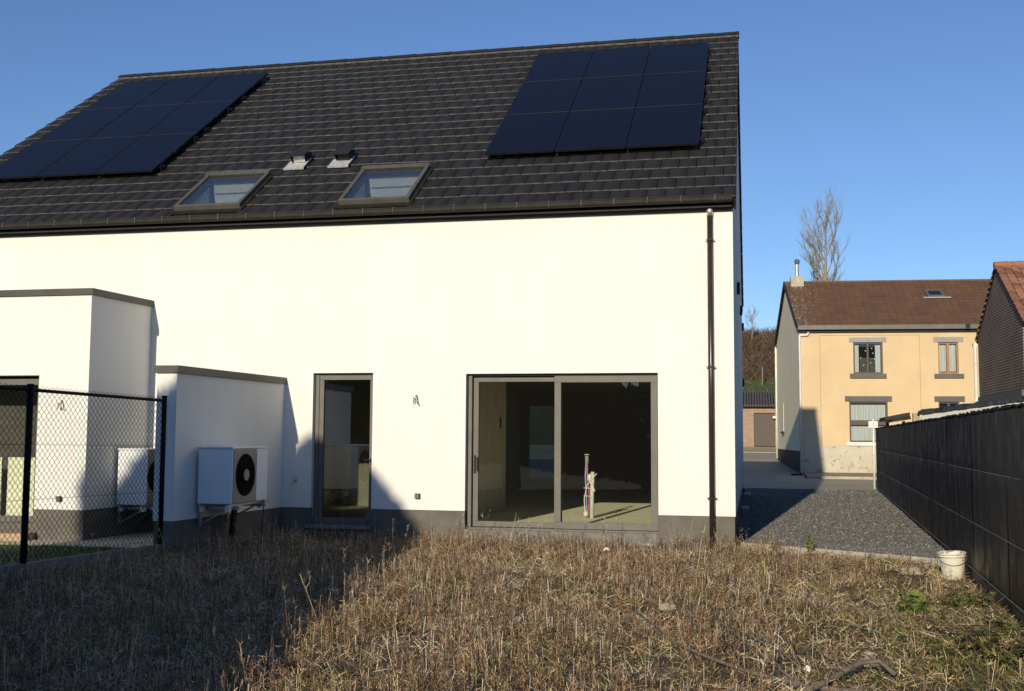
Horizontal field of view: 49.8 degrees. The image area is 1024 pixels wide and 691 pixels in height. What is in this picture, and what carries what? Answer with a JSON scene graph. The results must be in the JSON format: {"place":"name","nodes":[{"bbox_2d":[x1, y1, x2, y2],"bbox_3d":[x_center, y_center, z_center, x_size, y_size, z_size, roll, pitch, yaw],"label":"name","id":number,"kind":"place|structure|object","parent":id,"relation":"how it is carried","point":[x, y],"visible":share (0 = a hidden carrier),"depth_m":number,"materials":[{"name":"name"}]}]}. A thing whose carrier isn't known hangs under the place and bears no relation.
{"place":"outdoors","nodes":[
{"label":"outdoors","id":0,"kind":"place"},
{"bbox_2d":[0,541,143,574],"bbox_3d":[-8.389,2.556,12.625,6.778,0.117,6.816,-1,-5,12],"label":"lawn grass","id":1,"kind":"structure","parent":0,"point":[28,555],"depth_m":14.76,"materials":[{"name":"plant"}]},
{"bbox_2d":[0,509,1023,690],"bbox_3d":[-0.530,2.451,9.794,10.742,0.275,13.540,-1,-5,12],"label":"field","id":2,"kind":"structure","parent":0,"point":[717,665],"depth_m":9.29,"materials":[{"name":"brown plant"}]},
{"bbox_2d":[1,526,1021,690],"bbox_3d":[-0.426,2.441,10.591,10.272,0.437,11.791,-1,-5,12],"label":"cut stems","id":3,"kind":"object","parent":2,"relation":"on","point":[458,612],"visible":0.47,"depth_m":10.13,"materials":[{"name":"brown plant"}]},
{"bbox_2d":[0,519,1023,690],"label":"dead weeds","id":4,"kind":"object","parent":2,"relation":"on","point":[369,615],"visible":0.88,"depth_m":10.12,"materials":[{"name":"brown plant"}]},
{"bbox_2d":[659,602,676,610],"bbox_3d":[1.518,2.551,10.756,0.166,0.092,0.152,-3,-6,36],"label":"stone","id":5,"kind":"object","parent":2,"relation":"on","point":[667,605],"visible":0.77,"depth_m":10.71,"materials":[{"name":"beige stone"}]},
{"bbox_2d":[611,608,865,690],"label":"fallen branch","id":6,"kind":"object","parent":2,"relation":"on","point":[794,683],"visible":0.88,"depth_m":8.10,"materials":[{"name":"brown wood"}]},
{"bbox_2d":[799,530,817,553],"bbox_3d":[4.213,2.780,15.570,0.243,0.333,0.218,4,-6,-41],"label":"tall weed","id":7,"kind":"object","parent":2,"relation":"on","point":[808,543],"visible":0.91,"depth_m":15.54,"materials":[{"name":"green plant"}]},
{"bbox_2d":[801,658,896,690],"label":"bent branch","id":8,"kind":"object","parent":2,"relation":"on","point":[850,667],"visible":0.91,"depth_m":7.59,"materials":[{"name":"brown plant"}]},
{"bbox_2d":[861,651,876,657],"bbox_3d":[2.782,2.410,8.588,0.108,0.055,0.099,3,-5,-24],"label":"stone","id":9,"kind":"object","parent":2,"relation":"on","point":[868,652],"visible":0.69,"depth_m":8.56,"materials":[{"name":"beige stone"}]},
{"bbox_2d":[899,566,923,575],"bbox_3d":[4.858,2.747,13.401,0.279,0.118,0.232,-1,-5,12],"label":"stone","id":10,"kind":"object","parent":2,"relation":"on","point":[917,570],"visible":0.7,"depth_m":13.32,"materials":[{"name":"beige stone"}]},
{"bbox_2d":[898,589,940,615],"bbox_3d":[3.830,2.471,10.528,0.396,0.253,0.468,-4,-6,43],"label":"leafy weed","id":11,"kind":"object","parent":2,"relation":"on","point":[916,601],"visible":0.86,"depth_m":10.51,"materials":[{"name":"green plant"}]},
{"bbox_2d":[937,550,966,579],"bbox_3d":[5.309,2.652,13.296,0.341,0.334,0.336,-1,-5,12],"label":"bucket","id":12,"kind":"object","parent":2,"relation":"on","point":[953,560],"visible":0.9,"depth_m":13.19,"materials":[{"name":"plastic"}]},
{"bbox_2d":[922,635,986,681],"bbox_3d":[3.123,2.231,7.784,0.429,0.297,0.577,-2,-5,31],"label":"bramble","id":13,"kind":"object","parent":2,"relation":"on","point":[942,661],"visible":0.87,"depth_m":7.80,"materials":[{"name":"green plant"}]},
{"bbox_2d":[893,605,1023,666],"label":"bramble","id":14,"kind":"object","parent":2,"relation":"on","point":[980,638],"visible":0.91,"depth_m":8.38,"materials":[{"name":"green plant"}]},
{"bbox_2d":[931,587,987,608],"bbox_3d":[4.335,2.473,10.717,0.526,0.228,0.421,-1,-5,12],"label":"leafy weed","id":15,"kind":"object","parent":2,"relation":"on","point":[957,602],"visible":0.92,"depth_m":10.70,"materials":[{"name":"green plant"}]},
{"bbox_2d":[965,588,995,608],"bbox_3d":[4.608,2.500,10.844,0.275,0.202,0.338,-2,-5,29],"label":"leafy weed","id":16,"kind":"object","parent":2,"relation":"on","point":[980,595],"visible":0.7,"depth_m":10.82,"materials":[{"name":"green plant"}]},
{"bbox_2d":[958,614,1023,638],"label":"bramble","id":17,"kind":"object","parent":2,"relation":"on","point":[1009,627],"visible":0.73,"depth_m":9.34,"materials":[{"name":"green plant"}]},
{"bbox_2d":[0,0,1023,331],"label":"sky","id":18,"kind":"structure","parent":0,"point":[913,110],"materials":[{"name":"blue"}]},
{"bbox_2d":[742,336,776,391],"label":"hill","id":19,"kind":"structure","parent":0,"point":[767,386],"depth_m":77.38,"materials":[{"name":"green plant"}]},
{"bbox_2d":[744,306,760,338],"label":"bare shrub","id":20,"kind":"object","parent":19,"relation":"on","point":[751,321],"visible":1,"depth_m":83.74,"materials":[{"name":"brown plant"}]},
{"bbox_2d":[742,325,776,381],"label":"bank scrub","id":21,"kind":"object","parent":19,"relation":"on","point":[768,336],"visible":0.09,"depth_m":80.72,"materials":[{"name":"brown plant"}]},
{"bbox_2d":[795,186,852,280],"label":"bare tree","id":22,"kind":"object","parent":19,"relation":"on","point":[816,270],"visible":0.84,"depth_m":74.21,"materials":[{"name":"grey plant"}]},
{"bbox_2d":[743,447,806,478],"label":"lane","id":23,"kind":"structure","parent":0,"point":[762,465],"depth_m":50.62,"materials":[{"name":"grey asphalt"}]},
{"bbox_2d":[737,407,865,554],"bbox_3d":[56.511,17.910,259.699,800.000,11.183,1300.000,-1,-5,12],"label":"ground","id":24,"kind":"structure","parent":0,"point":[758,446],"depth_m":64.83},
{"bbox_2d":[0,532,153,547],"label":"terrace","id":25,"kind":"structure","parent":24,"relation":"on","point":[99,540],"depth_m":16.18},
{"bbox_2d":[0,531,34,540],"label":"terrace step","id":26,"kind":"object","parent":25,"relation":"on","point":[18,534],"visible":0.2,"depth_m":16.24,"materials":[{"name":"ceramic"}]},
{"bbox_2d":[0,383,167,587],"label":"chain link fence","id":27,"kind":"object","parent":24,"relation":"on","point":[30,389],"visible":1,"depth_m":12.54,"materials":[{"name":"black metal"},{"name":"concrete"}]},
{"bbox_2d":[0,31,749,555],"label":"white house","id":28,"kind":"structure","parent":24,"relation":"on","point":[380,291],"depth_m":17.38,"materials":[{"name":"paint"}]},
{"bbox_2d":[0,457,34,515],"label":"cream boards","id":29,"kind":"object","parent":28,"relation":"on","point":[9,486],"visible":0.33,"depth_m":17.04,"materials":[{"name":"beige wood"}]},
{"bbox_2d":[0,139,86,178],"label":"solar panel","id":30,"kind":"object","parent":28,"relation":"attached to","point":[33,160],"visible":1,"depth_m":21.18,"materials":[{"name":"black glass"}]},
{"bbox_2d":[35,107,131,141],"bbox_3d":[-8.833,-4.570,22.810,1.168,1.140,1.574,-1,-5,12],"label":"solar panel","id":31,"kind":"object","parent":28,"relation":"attached to","point":[84,124],"visible":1,"depth_m":22.76,"materials":[{"name":"black glass"}]},
{"bbox_2d":[36,136,140,177],"bbox_3d":[-8.015,-3.602,20.949,1.168,1.140,1.574,-1,-5,12],"label":"solar panel","id":32,"kind":"object","parent":28,"relation":"attached to","point":[89,156],"visible":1,"depth_m":20.85,"materials":[{"name":"black glass"}]},
{"bbox_2d":[84,79,170,109],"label":"solar panel","id":33,"kind":"object","parent":28,"relation":"attached to","point":[128,94],"visible":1,"depth_m":24.37,"materials":[{"name":"black glass"}]},
{"bbox_2d":[88,104,181,138],"bbox_3d":[-7.676,-4.584,22.558,1.168,1.140,1.574,-1,-5,12],"label":"solar panel","id":34,"kind":"object","parent":28,"relation":"attached to","point":[138,121],"visible":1,"depth_m":22.51,"materials":[{"name":"black glass"}]},
{"bbox_2d":[117,448,154,523],"bbox_3d":[-5.768,2.213,17.456,0.605,1.170,0.970,-1,-5,12],"label":"heat pump","id":35,"kind":"object","parent":28,"relation":"attached to","point":[145,455],"visible":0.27,"depth_m":17.03,"materials":[{"name":"white metal"}]},
{"bbox_2d":[94,133,198,174],"bbox_3d":[-7.302,-3.610,20.793,2.258,1.140,1.574,-1,-5,12],"label":"solar panel","id":36,"kind":"object","parent":28,"relation":"attached to","point":[148,153],"visible":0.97,"depth_m":20.59,"materials":[{"name":"black glass"}]},
{"bbox_2d":[133,76,218,106],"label":"solar panel","id":37,"kind":"object","parent":28,"relation":"attached to","point":[178,91],"visible":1,"depth_m":24.12,"materials":[{"name":"black glass"}]},
{"bbox_2d":[142,100,234,135],"bbox_3d":[-6.962,-4.592,22.402,2.258,1.140,1.574,-1,-5,12],"label":"solar panel","id":38,"kind":"object","parent":28,"relation":"attached to","point":[197,118],"visible":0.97,"depth_m":22.25,"materials":[{"name":"black glass"}]},
{"bbox_2d":[184,73,267,103],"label":"solar panel","id":39,"kind":"object","parent":28,"relation":"attached to","point":[229,87],"visible":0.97,"depth_m":23.86,"materials":[{"name":"black glass"}]},
{"bbox_2d":[197,446,268,544],"bbox_3d":[-3.862,2.180,15.403,0.605,1.536,1.300,-1,-5,12],"label":"heat pump","id":40,"kind":"object","parent":28,"relation":"attached to","point":[233,478],"visible":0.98,"depth_m":14.90,"materials":[{"name":"white metal"}]},
{"bbox_2d":[317,375,372,522],"bbox_3d":[-2.610,1.621,17.336,0.921,2.310,0.134,-1,-5,12],"label":"door","id":41,"kind":"structure","parent":28,"relation":"in","point":[323,378],"depth_m":17.37,"materials":[{"name":"grey metal"}]},
{"bbox_2d":[485,111,568,155],"bbox_3d":[0.285,-3.697,19.141,1.168,1.140,1.574,-1,-5,12],"label":"solar panel","id":42,"kind":"object","parent":28,"relation":"attached to","point":[527,133],"visible":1,"depth_m":19.04,"materials":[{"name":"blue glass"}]},
{"bbox_2d":[526,403,553,477],"bbox_3d":[0.815,2.627,30.118,0.830,2.100,0.080,-1,-5,12],"label":"window","id":43,"kind":"structure","parent":28,"relation":"in","point":[540,416],"depth_m":30.11,"materials":[{"name":"glass"}]},
{"bbox_2d":[506,78,581,114],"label":"solar panel","id":44,"kind":"object","parent":28,"relation":"attached to","point":[545,96],"visible":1,"depth_m":20.70,"materials":[{"name":"black glass"}]},
{"bbox_2d":[524,50,593,81],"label":"solar panel","id":45,"kind":"object","parent":28,"relation":"attached to","point":[559,66],"visible":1,"depth_m":22.31,"materials":[{"name":"black glass"}]},
{"bbox_2d":[466,373,658,533],"bbox_3d":[0.752,1.636,16.658,2.924,2.412,0.200,-1,-5,12],"label":"sliding door","id":46,"kind":"structure","parent":28,"relation":"in","point":[474,379],"depth_m":16.63,"materials":[{"name":"grey metal"}]},
{"bbox_2d":[583,454,596,517],"bbox_3d":[1.375,2.470,19.349,0.241,1.120,0.108,-1,-5,12],"label":"pipe bundle","id":47,"kind":"object","parent":28,"relation":"on","point":[590,480],"visible":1,"depth_m":19.33,"materials":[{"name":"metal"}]},
{"bbox_2d":[555,108,634,151],"bbox_3d":[1.443,-3.710,18.889,1.168,1.140,1.574,-1,-5,12],"label":"solar panel","id":48,"kind":"object","parent":28,"relation":"attached to","point":[600,129],"visible":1,"depth_m":18.79,"materials":[{"name":"black glass"}]},
{"bbox_2d":[570,75,642,110],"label":"solar panel","id":49,"kind":"object","parent":28,"relation":"attached to","point":[611,92],"visible":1,"depth_m":20.45,"materials":[{"name":"black glass"}]},
{"bbox_2d":[583,46,649,77],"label":"solar panel","id":50,"kind":"object","parent":28,"relation":"attached to","point":[617,62],"visible":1,"depth_m":22.06,"materials":[{"name":"black glass"}]},
{"bbox_2d":[626,104,707,148],"bbox_3d":[2.156,-3.718,18.733,2.258,1.140,1.574,-1,-5,12],"label":"solar panel","id":51,"kind":"object","parent":28,"relation":"attached to","point":[666,126],"visible":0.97,"depth_m":18.53,"materials":[{"name":"black glass"}]},
{"bbox_2d":[636,71,709,106],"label":"solar panel","id":52,"kind":"object","parent":28,"relation":"attached to","point":[674,88],"visible":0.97,"depth_m":20.19,"materials":[{"name":"black glass"}]},
{"bbox_2d":[644,42,712,73],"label":"solar panel","id":53,"kind":"object","parent":28,"relation":"attached to","point":[678,58],"visible":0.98,"depth_m":21.80,"materials":[{"name":"black glass"}]},
{"bbox_2d":[743,391,777,446],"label":"brick garage","id":54,"kind":"structure","parent":24,"relation":"on","point":[759,426],"depth_m":64.97,"materials":[{"name":"red brick"}]},
{"bbox_2d":[754,413,774,445],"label":"door","id":55,"kind":"structure","parent":54,"relation":"in","point":[764,423],"depth_m":64.91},
{"bbox_2d":[807,476,872,479],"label":"kerb","id":56,"kind":"structure","parent":24,"relation":"on","point":[833,477],"depth_m":42.78,"materials":[{"name":"concrete"}]},
{"bbox_2d":[741,542,939,566],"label":"edging kerb","id":57,"kind":"structure","parent":24,"relation":"on","point":[862,553],"depth_m":15.26,"materials":[{"name":"concrete"}]},
{"bbox_2d":[774,259,989,475],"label":"yellow house","id":58,"kind":"structure","parent":24,"relation":"on","point":[852,358],"depth_m":45.71,"materials":[{"name":"yellow render"},{"name":"brown tile"},{"name":"grey stone"}]},
{"bbox_2d":[781,404,783,433],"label":"pipe","id":59,"kind":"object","parent":58,"relation":"in","point":[782,432],"depth_m":51.94,"materials":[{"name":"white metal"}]},
{"bbox_2d":[849,337,886,377],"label":"window","id":60,"kind":"structure","parent":58,"relation":"in","point":[878,373],"depth_m":45.67,"materials":[{"name":"grey glass"}]},
{"bbox_2d":[845,396,891,445],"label":"window","id":61,"kind":"structure","parent":58,"relation":"in","point":[859,415],"depth_m":45.56,"materials":[{"name":"white glass"}]},
{"bbox_2d":[933,337,963,377],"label":"window","id":62,"kind":"structure","parent":58,"relation":"in","point":[947,357],"depth_m":45.26,"materials":[{"name":"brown wood"}]},
{"bbox_2d":[934,396,964,406],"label":"window","id":63,"kind":"structure","parent":58,"relation":"in","point":[949,400],"depth_m":45.02,"materials":[{"name":"grey stone"}]},
{"bbox_2d":[879,412,910,425],"bbox_3d":[10.976,3.098,31.573,0.704,2.330,1.642,-1,-5,12],"label":"tiled lean to","id":64,"kind":"object","parent":24,"relation":"on","point":[898,417],"visible":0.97,"depth_m":30.92,"materials":[{"name":"grey tile"}]},
{"bbox_2d":[875,403,1023,626],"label":"screen fence","id":65,"kind":"object","parent":24,"relation":"on","point":[952,482],"visible":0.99,"depth_m":13.06,"materials":[{"name":"plastic"}]},
{"bbox_2d":[912,390,1023,421],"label":"white outbuilding","id":66,"kind":"structure","parent":24,"relation":"on","point":[1001,399],"depth_m":28.87,"materials":[{"name":"paint"}]},
{"bbox_2d":[743,478,876,489],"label":"road","id":67,"kind":"structure","parent":0,"point":[830,484],"depth_m":38.30,"materials":[{"name":"grey asphalt"}]},
{"bbox_2d":[804,472,875,476],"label":"pavement","id":68,"kind":"structure","parent":0,"point":[838,474],"depth_m":44.19,"materials":[{"name":"grey concrete"}]},
{"bbox_2d":[737,488,945,557],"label":"gravel drive","id":69,"kind":"structure","parent":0,"point":[832,525],"depth_m":21.04,"materials":[{"name":"grey gravel"}]},
{"bbox_2d":[868,418,877,488],"bbox_3d":[11.390,3.398,34.714,0.280,2.250,0.080,-1,-5,12],"label":"post with plate","id":70,"kind":"object","parent":69,"relation":"on","point":[873,424],"visible":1,"depth_m":34.72,"materials":[{"name":"white paint"}]},
{"bbox_2d":[972,261,1023,401],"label":"brick house","id":71,"kind":"structure","parent":0,"point":[999,338],"depth_m":30.60,"materials":[{"name":"red brick"}]}
]}

